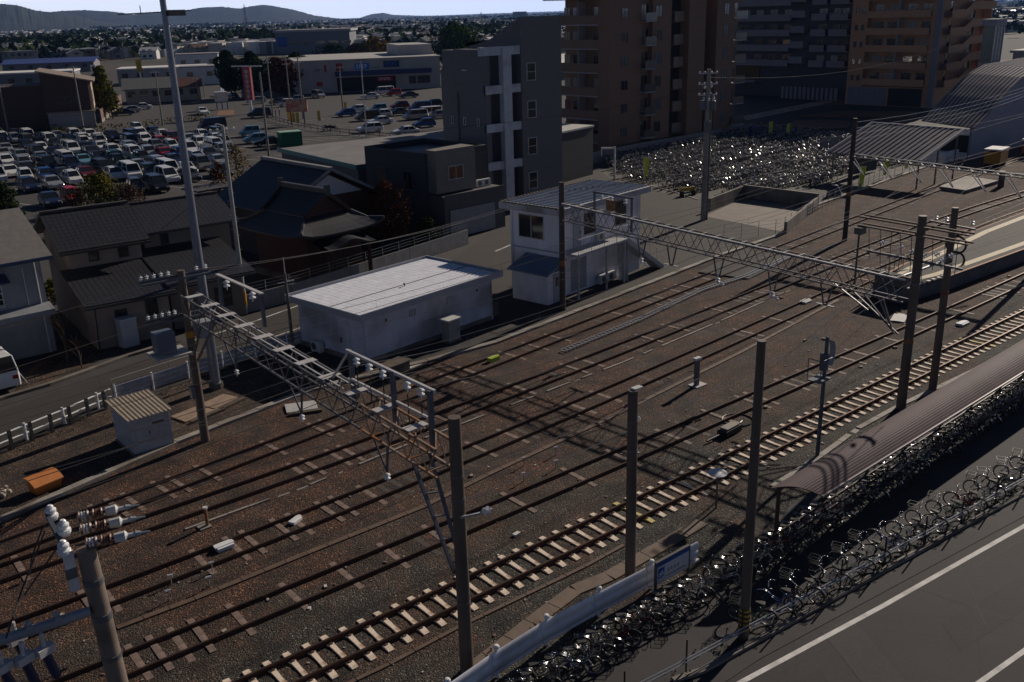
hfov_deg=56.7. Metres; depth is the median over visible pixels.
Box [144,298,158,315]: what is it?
window
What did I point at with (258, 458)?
railway track
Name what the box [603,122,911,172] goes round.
parked bicycles
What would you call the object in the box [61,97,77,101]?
window
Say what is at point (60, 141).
parked car
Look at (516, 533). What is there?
debris
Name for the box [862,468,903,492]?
bicycle
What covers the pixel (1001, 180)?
concrete pole
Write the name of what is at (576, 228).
door
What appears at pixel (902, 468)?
bicycle
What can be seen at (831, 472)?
cycle shelter
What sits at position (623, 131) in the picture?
window
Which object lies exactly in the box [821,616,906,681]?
road patch
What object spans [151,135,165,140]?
parked car
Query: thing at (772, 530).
bicycle
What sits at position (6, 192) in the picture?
shrub
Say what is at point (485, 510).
cable bracket
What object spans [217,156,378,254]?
temple hall
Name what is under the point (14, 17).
hills
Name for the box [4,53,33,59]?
window
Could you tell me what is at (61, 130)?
hedge
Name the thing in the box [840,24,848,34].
window
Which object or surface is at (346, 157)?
warehouse
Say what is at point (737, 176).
bicycle
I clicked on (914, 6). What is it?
window
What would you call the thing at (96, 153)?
parked car
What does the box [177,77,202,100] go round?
house
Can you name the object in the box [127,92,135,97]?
window
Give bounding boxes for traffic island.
[785,119,850,129]
[800,111,916,118]
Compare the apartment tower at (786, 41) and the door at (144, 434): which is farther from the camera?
the apartment tower at (786, 41)
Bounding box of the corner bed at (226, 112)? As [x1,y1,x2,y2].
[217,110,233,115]
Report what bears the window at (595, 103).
in the apartment tower at (622, 53)
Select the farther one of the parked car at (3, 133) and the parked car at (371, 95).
the parked car at (371, 95)
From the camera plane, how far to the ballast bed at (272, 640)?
39.00 m
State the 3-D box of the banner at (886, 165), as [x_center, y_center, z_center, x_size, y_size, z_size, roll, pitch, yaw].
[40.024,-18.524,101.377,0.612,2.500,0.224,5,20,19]
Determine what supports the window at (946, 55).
in the apartment tower at (890, 33)
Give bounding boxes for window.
[0,285,5,307]
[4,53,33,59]
[26,78,32,82]
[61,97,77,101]
[88,251,99,261]
[114,308,127,317]
[118,246,128,257]
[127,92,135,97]
[140,91,147,96]
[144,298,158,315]
[152,90,159,95]
[159,233,169,244]
[164,90,171,95]
[187,72,192,76]
[189,88,196,93]
[214,285,233,306]
[290,41,298,44]
[377,166,386,184]
[402,170,412,190]
[409,76,415,83]
[417,75,424,82]
[423,75,429,82]
[448,164,463,179]
[518,213,543,240]
[526,62,535,80]
[527,100,536,117]
[528,137,537,154]
[529,171,537,188]
[564,7,569,15]
[564,31,569,38]
[565,54,570,62]
[565,77,570,85]
[565,99,570,108]
[572,7,577,15]
[572,31,577,39]
[572,54,577,62]
[573,77,577,85]
[573,100,577,108]
[584,212,595,234]
[593,7,597,14]
[593,31,597,39]
[593,55,597,63]
[593,78,597,86]
[593,101,597,110]
[593,124,597,133]
[615,199,625,224]
[620,127,626,136]
[621,32,627,42]
[621,56,627,66]
[621,80,627,90]
[621,104,626,113]
[622,8,628,17]
[640,98,646,113]
[640,120,645,135]
[641,51,647,67]
[641,75,646,90]
[642,4,648,20]
[642,28,647,43]
[653,121,659,131]
[654,75,660,86]
[654,98,660,109]
[655,29,661,40]
[655,52,661,63]
[656,5,662,16]
[720,111,724,121]
[721,69,726,79]
[721,90,725,101]
[722,47,727,58]
[723,25,728,36]
[724,3,729,14]
[729,109,733,122]
[730,88,734,102]
[731,67,735,81]
[732,46,736,60]
[733,24,737,38]
[734,2,738,17]
[742,25,749,29]
[754,54,761,58]
[755,39,762,44]
[756,10,763,14]
[756,25,762,29]
[768,54,775,59]
[769,25,776,29]
[769,39,775,44]
[770,9,777,14]
[782,54,789,64]
[783,40,790,49]
[784,24,791,34]
[785,9,792,19]
[816,55,824,65]
[817,40,825,49]
[818,24,826,34]
[819,8,827,18]
[830,55,838,60]
[832,40,839,44]
[833,24,841,28]
[834,8,842,12]
[837,55,845,65]
[838,40,846,50]
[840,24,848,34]
[841,8,849,18]
[869,72,878,78]
[871,55,880,61]
[872,38,882,44]
[874,21,883,27]
[875,4,885,10]
[883,72,892,78]
[884,55,893,61]
[886,38,895,44]
[888,21,897,27]
[889,4,898,10]
[900,72,910,79]
[902,56,912,61]
[904,38,914,44]
[906,21,915,27]
[908,3,917,9]
[915,73,924,84]
[917,56,926,67]
[919,38,928,50]
[921,21,930,32]
[923,3,932,15]
[944,53,947,63]
[966,44,971,51]
[968,27,973,34]
[970,10,975,17]
[986,149,1006,152]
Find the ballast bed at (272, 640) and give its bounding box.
[0,146,1023,681]
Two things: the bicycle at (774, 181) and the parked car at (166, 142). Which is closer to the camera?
the bicycle at (774, 181)
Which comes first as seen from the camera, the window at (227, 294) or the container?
the window at (227, 294)
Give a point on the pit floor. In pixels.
(742, 210)
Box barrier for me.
[679,186,695,196]
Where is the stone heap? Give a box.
[0,485,11,497]
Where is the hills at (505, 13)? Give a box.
[436,11,563,15]
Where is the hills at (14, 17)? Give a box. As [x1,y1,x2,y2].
[0,4,151,31]
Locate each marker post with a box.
[196,506,211,530]
[688,356,706,388]
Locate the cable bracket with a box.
[460,506,491,518]
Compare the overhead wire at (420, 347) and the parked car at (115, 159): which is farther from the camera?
the parked car at (115, 159)
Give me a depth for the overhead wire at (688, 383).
31.55 m
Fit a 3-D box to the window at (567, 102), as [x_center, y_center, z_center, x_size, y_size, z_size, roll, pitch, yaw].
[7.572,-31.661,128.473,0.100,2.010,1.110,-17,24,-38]
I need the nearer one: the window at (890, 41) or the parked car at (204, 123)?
the parked car at (204, 123)
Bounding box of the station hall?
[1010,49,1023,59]
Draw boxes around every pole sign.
[135,60,141,77]
[231,65,260,111]
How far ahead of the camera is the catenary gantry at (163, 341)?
29.53 m
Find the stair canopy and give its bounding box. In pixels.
[827,122,964,188]
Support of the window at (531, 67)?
in the apartment block
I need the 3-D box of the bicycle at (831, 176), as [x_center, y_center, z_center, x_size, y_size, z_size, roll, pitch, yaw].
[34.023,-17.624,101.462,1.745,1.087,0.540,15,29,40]
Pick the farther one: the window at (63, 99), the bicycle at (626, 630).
the window at (63, 99)
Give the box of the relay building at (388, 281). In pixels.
[284,255,502,365]
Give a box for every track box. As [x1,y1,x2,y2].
[213,539,234,552]
[288,514,301,524]
[487,354,499,362]
[799,298,811,303]
[890,313,906,322]
[956,320,969,326]
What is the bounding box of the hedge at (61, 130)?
[45,114,212,132]
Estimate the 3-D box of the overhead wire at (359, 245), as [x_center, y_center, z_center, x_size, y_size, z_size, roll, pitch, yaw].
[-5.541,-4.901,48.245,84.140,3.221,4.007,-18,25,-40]
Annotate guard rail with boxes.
[261,113,438,136]
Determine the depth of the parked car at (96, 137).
148.32 m
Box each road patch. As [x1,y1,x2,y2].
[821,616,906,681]
[941,575,1023,650]
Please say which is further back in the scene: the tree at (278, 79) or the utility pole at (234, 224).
the tree at (278, 79)
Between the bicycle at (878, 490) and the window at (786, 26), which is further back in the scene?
the window at (786, 26)
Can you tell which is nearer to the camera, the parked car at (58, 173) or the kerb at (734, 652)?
the kerb at (734, 652)
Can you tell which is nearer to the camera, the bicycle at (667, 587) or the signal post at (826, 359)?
the bicycle at (667, 587)
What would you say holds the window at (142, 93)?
in the house at (138, 90)
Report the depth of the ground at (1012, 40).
445.45 m
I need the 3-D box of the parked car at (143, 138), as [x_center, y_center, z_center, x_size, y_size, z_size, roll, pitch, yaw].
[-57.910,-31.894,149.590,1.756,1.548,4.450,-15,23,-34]
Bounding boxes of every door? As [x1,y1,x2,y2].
[134,420,153,449]
[323,244,348,272]
[338,320,351,353]
[573,216,580,247]
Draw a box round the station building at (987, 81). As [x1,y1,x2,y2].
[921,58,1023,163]
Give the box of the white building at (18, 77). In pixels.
[0,68,80,83]
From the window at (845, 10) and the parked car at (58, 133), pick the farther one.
the window at (845, 10)
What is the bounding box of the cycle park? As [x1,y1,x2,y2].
[593,125,927,197]
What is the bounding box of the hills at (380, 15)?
[358,13,503,18]
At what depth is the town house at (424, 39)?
512.10 m
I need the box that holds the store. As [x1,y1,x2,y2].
[286,42,440,93]
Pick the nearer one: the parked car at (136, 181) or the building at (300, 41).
the parked car at (136, 181)
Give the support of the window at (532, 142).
in the apartment block
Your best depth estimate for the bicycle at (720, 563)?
31.09 m
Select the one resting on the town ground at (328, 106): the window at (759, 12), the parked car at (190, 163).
the parked car at (190, 163)
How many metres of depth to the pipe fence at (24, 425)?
44.90 m
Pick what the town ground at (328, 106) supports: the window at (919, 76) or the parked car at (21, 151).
the parked car at (21, 151)
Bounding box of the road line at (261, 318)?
[195,305,297,339]
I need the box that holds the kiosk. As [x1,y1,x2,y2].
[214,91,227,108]
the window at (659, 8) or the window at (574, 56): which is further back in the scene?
the window at (574, 56)
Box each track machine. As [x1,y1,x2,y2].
[983,146,1009,167]
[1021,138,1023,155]
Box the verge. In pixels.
[0,347,378,515]
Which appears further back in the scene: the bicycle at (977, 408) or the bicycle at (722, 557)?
the bicycle at (977, 408)
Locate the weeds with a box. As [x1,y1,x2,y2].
[0,372,1021,679]
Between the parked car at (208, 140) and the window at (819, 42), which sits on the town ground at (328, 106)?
the parked car at (208, 140)
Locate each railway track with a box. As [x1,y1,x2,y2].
[0,154,1023,559]
[0,164,932,523]
[0,190,1023,583]
[0,209,1023,648]
[47,272,1023,681]
[222,307,1023,681]
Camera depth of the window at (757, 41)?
197.09 m
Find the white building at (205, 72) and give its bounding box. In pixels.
[178,64,238,84]
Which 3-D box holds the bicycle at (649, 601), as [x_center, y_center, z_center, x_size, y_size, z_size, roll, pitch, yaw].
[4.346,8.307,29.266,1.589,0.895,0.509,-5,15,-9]
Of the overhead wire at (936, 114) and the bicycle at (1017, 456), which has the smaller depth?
the bicycle at (1017, 456)
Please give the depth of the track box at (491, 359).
51.78 m
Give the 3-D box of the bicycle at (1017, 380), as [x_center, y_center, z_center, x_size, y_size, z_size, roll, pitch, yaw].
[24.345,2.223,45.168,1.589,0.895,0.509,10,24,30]
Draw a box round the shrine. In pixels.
[231,177,384,282]
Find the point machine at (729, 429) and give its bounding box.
[706,413,751,441]
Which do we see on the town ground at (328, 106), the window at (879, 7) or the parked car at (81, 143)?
the parked car at (81, 143)
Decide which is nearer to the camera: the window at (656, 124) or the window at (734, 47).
the window at (656, 124)
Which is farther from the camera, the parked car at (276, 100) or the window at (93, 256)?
the parked car at (276, 100)
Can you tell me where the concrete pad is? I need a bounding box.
[939,176,997,193]
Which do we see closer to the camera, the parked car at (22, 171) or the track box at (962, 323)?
the track box at (962, 323)
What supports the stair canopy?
on the ballast bed at (272, 640)
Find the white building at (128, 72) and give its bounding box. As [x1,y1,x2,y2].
[116,64,204,84]
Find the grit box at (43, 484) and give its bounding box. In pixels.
[23,467,63,495]
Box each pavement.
[536,378,1023,681]
[743,99,840,119]
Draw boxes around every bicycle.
[509,664,561,681]
[514,653,569,681]
[530,647,584,678]
[548,641,603,673]
[564,631,616,664]
[571,624,624,654]
[590,615,641,646]
[602,605,652,636]
[613,601,663,633]
[621,168,630,178]
[627,172,640,181]
[628,593,677,624]
[639,173,650,182]
[644,588,693,617]
[648,173,657,182]
[650,579,698,607]
[658,178,670,187]
[660,165,670,175]
[664,166,672,174]
[666,575,715,603]
[673,179,687,188]
[673,181,680,190]
[675,566,721,596]
[679,167,690,174]
[702,558,742,586]
[709,550,756,577]
[710,178,718,187]
[723,182,731,191]
[724,545,770,573]
[726,174,739,182]
[726,591,778,628]
[734,538,781,566]
[740,172,747,181]
[752,579,803,613]
[754,533,792,558]
[756,526,802,552]
[766,180,776,187]
[767,520,813,546]
[771,178,782,188]
[776,567,825,603]
[778,515,823,540]
[787,174,799,184]
[790,174,802,183]
[792,508,835,533]
[798,501,841,526]
[802,176,815,186]
[806,176,818,185]
[806,553,853,588]
[810,499,854,523]
[814,173,826,183]
[817,492,860,517]
[825,171,837,181]
[828,541,876,574]
[829,164,841,174]
[835,482,876,507]
[845,529,891,565]
[850,479,889,503]
[853,474,895,496]
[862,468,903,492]
[864,521,910,552]
[871,464,912,487]
[873,458,914,480]
[880,454,920,475]
[884,511,931,539]
[889,450,929,472]
[899,445,939,467]
[904,500,949,534]
[906,441,941,462]
[913,437,951,459]
[922,434,961,455]
[924,490,970,520]
[926,429,967,450]
[930,425,968,446]
[942,422,977,442]
[942,483,988,512]
[945,417,983,437]
[950,413,988,433]
[954,409,992,430]
[963,470,1006,501]
[965,406,1001,427]
[968,402,1006,423]
[973,398,1010,418]
[973,466,1017,492]
[979,396,1016,415]
[988,393,1023,412]
[992,389,1023,408]
[992,456,1023,479]
[995,385,1023,403]
[1003,382,1023,397]
[1004,379,1023,394]
[1009,448,1023,468]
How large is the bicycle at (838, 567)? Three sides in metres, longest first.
1.589 x 0.895 x 0.509 m
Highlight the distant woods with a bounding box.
[0,0,1023,62]
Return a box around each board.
[171,406,225,422]
[204,394,245,408]
[285,400,321,415]
[401,363,428,373]
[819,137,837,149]
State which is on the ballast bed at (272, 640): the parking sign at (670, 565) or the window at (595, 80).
the parking sign at (670, 565)
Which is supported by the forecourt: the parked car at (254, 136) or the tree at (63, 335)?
the tree at (63, 335)
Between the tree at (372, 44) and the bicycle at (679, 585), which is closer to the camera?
the bicycle at (679, 585)
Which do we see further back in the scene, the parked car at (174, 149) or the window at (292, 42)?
the window at (292, 42)
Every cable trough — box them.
[116,299,839,629]
[185,290,789,529]
[347,544,624,681]
[459,519,707,671]
[770,364,980,486]
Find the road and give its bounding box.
[726,517,1023,681]
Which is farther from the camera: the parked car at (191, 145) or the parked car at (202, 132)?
the parked car at (202, 132)
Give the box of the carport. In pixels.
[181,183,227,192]
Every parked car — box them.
[0,130,10,141]
[0,135,9,142]
[0,142,13,151]
[0,147,11,154]
[0,153,14,164]
[0,166,7,181]
[0,346,20,388]
[1,164,16,177]
[7,132,17,142]
[8,128,18,132]
[11,148,29,157]
[14,155,31,165]
[15,175,41,192]
[16,167,33,176]
[17,161,35,172]
[18,132,32,140]
[18,139,32,148]
[19,127,34,135]
[26,143,46,155]
[31,151,46,160]
[32,136,45,142]
[33,141,47,149]
[35,154,58,168]
[36,166,54,179]
[37,190,62,207]
[40,131,55,144]
[40,174,63,189]
[46,146,59,156]
[48,137,60,145]
[50,130,62,138]
[52,166,67,178]
[54,149,73,164]
[58,139,68,148]
[59,185,80,204]
[60,154,80,168]
[61,168,82,184]
[62,133,75,140]
[62,140,80,153]
[66,127,79,133]
[74,132,92,142]
[74,153,90,164]
[75,165,95,178]
[76,135,91,143]
[77,141,91,147]
[80,145,97,153]
[82,128,95,134]
[88,150,108,158]
[90,132,106,139]
[90,157,111,171]
[92,134,107,142]
[92,140,106,149]
[102,143,121,151]
[103,130,119,140]
[104,165,125,180]
[105,148,125,159]
[109,153,124,164]
[111,108,133,115]
[117,160,142,178]
[119,132,139,144]
[119,140,136,149]
[122,128,139,133]
[122,144,140,158]
[125,176,146,192]
[126,105,141,111]
[129,158,144,163]
[130,122,142,127]
[132,127,148,133]
[132,149,148,161]
[135,102,151,108]
[136,133,150,144]
[138,162,155,173]
[139,144,156,154]
[143,172,169,192]
[146,126,158,135]
[146,154,163,162]
[147,138,163,147]
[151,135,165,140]
[153,164,180,181]
[154,146,170,155]
[154,157,178,170]
[155,128,166,134]
[161,130,177,141]
[162,138,177,147]
[164,153,180,161]
[170,145,179,154]
[177,161,197,171]
[177,167,201,180]
[178,139,197,150]
[185,133,194,138]
[188,149,204,159]
[189,153,211,170]
[191,135,203,146]
[193,128,207,135]
[196,107,208,114]
[197,116,226,129]
[197,146,216,155]
[202,136,221,145]
[207,125,226,134]
[207,132,220,136]
[207,163,232,177]
[208,153,229,163]
[211,142,232,153]
[216,134,232,145]
[220,88,230,94]
[228,92,239,98]
[238,125,259,136]
[242,132,264,143]
[246,96,266,102]
[247,107,271,117]
[252,135,277,146]
[268,97,283,104]
[277,98,292,106]
[291,95,303,99]
[311,89,324,97]
[335,108,356,116]
[351,104,366,110]
[354,109,380,120]
[355,121,383,132]
[360,92,379,98]
[366,115,393,123]
[369,103,386,109]
[374,86,393,94]
[378,108,391,116]
[386,88,400,95]
[390,100,409,108]
[390,125,420,134]
[391,107,408,115]
[398,91,418,97]
[402,108,427,119]
[408,100,431,109]
[412,117,435,127]
[419,105,441,113]
[427,109,442,117]
[429,98,441,105]
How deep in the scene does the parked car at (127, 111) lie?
196.73 m
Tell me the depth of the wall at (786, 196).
90.25 m
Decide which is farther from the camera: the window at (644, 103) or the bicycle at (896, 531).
the window at (644, 103)
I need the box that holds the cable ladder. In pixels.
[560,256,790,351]
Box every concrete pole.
[0,504,149,681]
[625,385,642,577]
[738,339,765,640]
[904,207,975,390]
[997,171,1005,186]
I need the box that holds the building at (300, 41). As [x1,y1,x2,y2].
[272,27,357,53]
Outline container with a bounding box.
[276,130,302,146]
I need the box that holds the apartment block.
[441,16,562,210]
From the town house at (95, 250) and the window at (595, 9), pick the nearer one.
the town house at (95, 250)
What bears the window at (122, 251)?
in the town house at (95, 250)
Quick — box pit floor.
[708,199,803,231]
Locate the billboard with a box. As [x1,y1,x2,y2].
[285,99,307,124]
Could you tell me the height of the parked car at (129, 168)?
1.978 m
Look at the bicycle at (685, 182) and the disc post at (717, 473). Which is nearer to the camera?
the disc post at (717, 473)
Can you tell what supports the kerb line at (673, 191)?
on the cycle park
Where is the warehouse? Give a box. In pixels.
[277,131,443,183]
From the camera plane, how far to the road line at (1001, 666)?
27.04 m
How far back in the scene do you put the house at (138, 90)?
225.89 m
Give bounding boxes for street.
[0,111,969,450]
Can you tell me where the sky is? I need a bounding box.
[0,0,564,17]
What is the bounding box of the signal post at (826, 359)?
[807,336,835,455]
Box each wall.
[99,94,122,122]
[245,222,468,312]
[593,123,743,163]
[708,184,818,233]
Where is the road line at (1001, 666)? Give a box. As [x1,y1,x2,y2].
[976,648,1023,681]
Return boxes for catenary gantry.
[138,263,473,673]
[559,182,974,410]
[842,118,1023,240]
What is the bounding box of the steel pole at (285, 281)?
[277,257,294,352]
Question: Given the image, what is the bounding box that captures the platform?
[871,212,1023,303]
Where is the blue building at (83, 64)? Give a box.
[0,56,100,71]
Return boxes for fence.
[0,388,111,443]
[110,324,300,397]
[444,541,698,681]
[624,477,1023,681]
[724,153,964,235]
[781,86,837,100]
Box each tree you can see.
[46,306,71,362]
[91,65,123,113]
[99,86,121,118]
[209,162,225,193]
[213,49,241,91]
[213,144,253,181]
[235,51,271,95]
[263,56,303,94]
[286,52,307,63]
[311,42,347,54]
[344,43,367,52]
[356,36,389,52]
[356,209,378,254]
[361,180,416,249]
[429,21,480,66]
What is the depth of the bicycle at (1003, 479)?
36.56 m
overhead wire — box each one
[0,113,1023,417]
[0,141,1022,436]
[0,157,1023,483]
[0,163,991,544]
[0,203,1023,547]
[1,132,849,371]
[2,49,935,243]
[464,232,1023,499]
[856,87,1023,139]
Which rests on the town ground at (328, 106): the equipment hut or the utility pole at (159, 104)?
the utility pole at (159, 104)
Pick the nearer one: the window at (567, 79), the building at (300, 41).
the window at (567, 79)
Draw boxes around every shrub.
[0,181,26,214]
[44,278,56,303]
[60,332,88,367]
[64,187,93,206]
[73,171,125,205]
[102,183,147,202]
[408,215,442,244]
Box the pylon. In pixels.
[242,7,249,29]
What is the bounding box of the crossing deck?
[698,248,789,278]
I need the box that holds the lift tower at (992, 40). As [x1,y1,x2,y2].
[970,18,1007,128]
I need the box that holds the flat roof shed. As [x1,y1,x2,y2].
[562,123,593,181]
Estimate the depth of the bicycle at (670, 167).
107.97 m
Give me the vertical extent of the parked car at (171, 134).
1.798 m
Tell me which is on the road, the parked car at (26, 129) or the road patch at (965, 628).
the road patch at (965, 628)
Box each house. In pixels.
[0,50,38,61]
[0,208,56,359]
[33,200,176,349]
[47,47,63,57]
[61,48,95,56]
[66,49,83,56]
[106,47,124,59]
[121,77,172,103]
[129,191,255,329]
[139,47,159,58]
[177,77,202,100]
[187,44,207,52]
[364,138,504,237]
[390,36,409,40]
[414,37,438,49]
[499,179,663,304]
[561,54,565,79]
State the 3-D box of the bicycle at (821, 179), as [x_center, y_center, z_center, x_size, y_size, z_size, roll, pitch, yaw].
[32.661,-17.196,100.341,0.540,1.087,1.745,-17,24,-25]
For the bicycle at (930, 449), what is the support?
on the pavement at (703, 625)
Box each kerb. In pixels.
[0,346,152,400]
[671,490,1023,681]
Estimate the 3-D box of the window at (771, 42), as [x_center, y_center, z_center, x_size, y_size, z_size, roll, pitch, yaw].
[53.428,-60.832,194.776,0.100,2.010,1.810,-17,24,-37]
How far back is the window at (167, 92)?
227.01 m
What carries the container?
on the town ground at (328, 106)
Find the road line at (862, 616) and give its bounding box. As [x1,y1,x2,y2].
[737,524,1023,681]
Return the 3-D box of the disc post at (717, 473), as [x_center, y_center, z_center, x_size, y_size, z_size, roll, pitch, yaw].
[7.731,5.623,35.796,0.711,1.540,0.711,-17,24,-37]
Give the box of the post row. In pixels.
[6,390,107,449]
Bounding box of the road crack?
[780,538,1022,681]
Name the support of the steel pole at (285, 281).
on the verge
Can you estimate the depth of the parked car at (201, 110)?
193.38 m
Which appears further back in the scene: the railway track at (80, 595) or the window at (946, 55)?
the window at (946, 55)
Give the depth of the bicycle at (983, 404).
42.42 m
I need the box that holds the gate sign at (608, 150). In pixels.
[601,147,615,178]
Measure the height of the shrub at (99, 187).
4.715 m
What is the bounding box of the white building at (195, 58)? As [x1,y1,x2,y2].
[174,52,218,64]
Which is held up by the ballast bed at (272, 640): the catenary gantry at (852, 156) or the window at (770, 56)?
the catenary gantry at (852, 156)
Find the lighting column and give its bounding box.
[118,0,223,389]
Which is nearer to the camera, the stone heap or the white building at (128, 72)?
the stone heap
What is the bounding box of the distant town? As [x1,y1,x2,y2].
[0,0,1023,59]
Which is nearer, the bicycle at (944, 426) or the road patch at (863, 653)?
the road patch at (863, 653)
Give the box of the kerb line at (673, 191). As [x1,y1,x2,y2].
[648,184,697,198]
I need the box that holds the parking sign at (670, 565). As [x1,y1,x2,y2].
[653,544,690,603]
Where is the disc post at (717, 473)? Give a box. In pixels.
[708,468,727,507]
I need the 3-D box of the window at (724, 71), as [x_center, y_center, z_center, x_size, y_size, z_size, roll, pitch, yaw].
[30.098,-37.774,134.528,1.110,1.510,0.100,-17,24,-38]
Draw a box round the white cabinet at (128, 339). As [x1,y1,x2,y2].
[113,314,141,349]
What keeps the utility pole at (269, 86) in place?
on the town ground at (328, 106)
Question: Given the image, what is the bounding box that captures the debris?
[50,199,1020,680]
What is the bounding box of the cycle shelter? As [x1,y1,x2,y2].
[765,339,1023,550]
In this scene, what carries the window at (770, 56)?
in the apartment tower at (786, 41)
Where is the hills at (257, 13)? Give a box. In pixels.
[54,5,343,25]
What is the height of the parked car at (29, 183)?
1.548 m
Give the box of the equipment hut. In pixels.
[105,388,173,456]
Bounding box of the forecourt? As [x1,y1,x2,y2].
[16,341,103,390]
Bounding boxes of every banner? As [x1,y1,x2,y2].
[286,112,290,122]
[291,112,295,122]
[295,112,298,124]
[317,111,320,120]
[644,157,648,177]
[769,121,772,134]
[786,123,789,132]
[858,166,866,188]
[882,159,889,178]
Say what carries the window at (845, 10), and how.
in the apartment tower at (786, 41)
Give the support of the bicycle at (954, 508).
on the pavement at (703, 625)
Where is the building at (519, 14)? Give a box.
[513,11,526,17]
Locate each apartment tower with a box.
[543,0,747,151]
[735,0,853,99]
[845,0,997,108]
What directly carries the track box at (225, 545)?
on the railway track at (80, 595)
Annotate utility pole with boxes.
[0,86,8,131]
[68,66,84,128]
[150,71,163,125]
[192,78,199,100]
[208,125,247,313]
[259,72,269,156]
[262,56,273,115]
[282,58,289,99]
[293,56,303,118]
[335,66,343,108]
[698,69,717,220]
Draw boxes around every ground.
[0,0,1023,658]
[0,60,1001,451]
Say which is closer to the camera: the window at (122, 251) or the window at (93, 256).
the window at (93, 256)
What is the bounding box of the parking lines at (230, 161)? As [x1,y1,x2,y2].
[6,118,391,208]
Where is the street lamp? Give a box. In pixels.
[355,59,366,136]
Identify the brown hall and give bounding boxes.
[0,68,96,131]
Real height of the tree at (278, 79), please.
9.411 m
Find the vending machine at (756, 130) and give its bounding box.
[749,126,763,139]
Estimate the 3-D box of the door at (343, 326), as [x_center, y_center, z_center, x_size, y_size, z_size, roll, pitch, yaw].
[-9.227,-0.143,52.392,0.900,1.900,0.100,15,25,39]
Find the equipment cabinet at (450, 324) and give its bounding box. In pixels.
[439,314,461,343]
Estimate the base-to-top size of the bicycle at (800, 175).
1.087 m
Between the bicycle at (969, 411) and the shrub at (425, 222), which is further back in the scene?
the shrub at (425, 222)
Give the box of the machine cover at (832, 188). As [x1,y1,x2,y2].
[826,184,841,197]
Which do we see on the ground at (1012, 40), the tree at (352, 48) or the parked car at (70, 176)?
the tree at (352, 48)
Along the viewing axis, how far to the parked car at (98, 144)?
142.27 m
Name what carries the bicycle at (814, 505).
on the pavement at (703, 625)

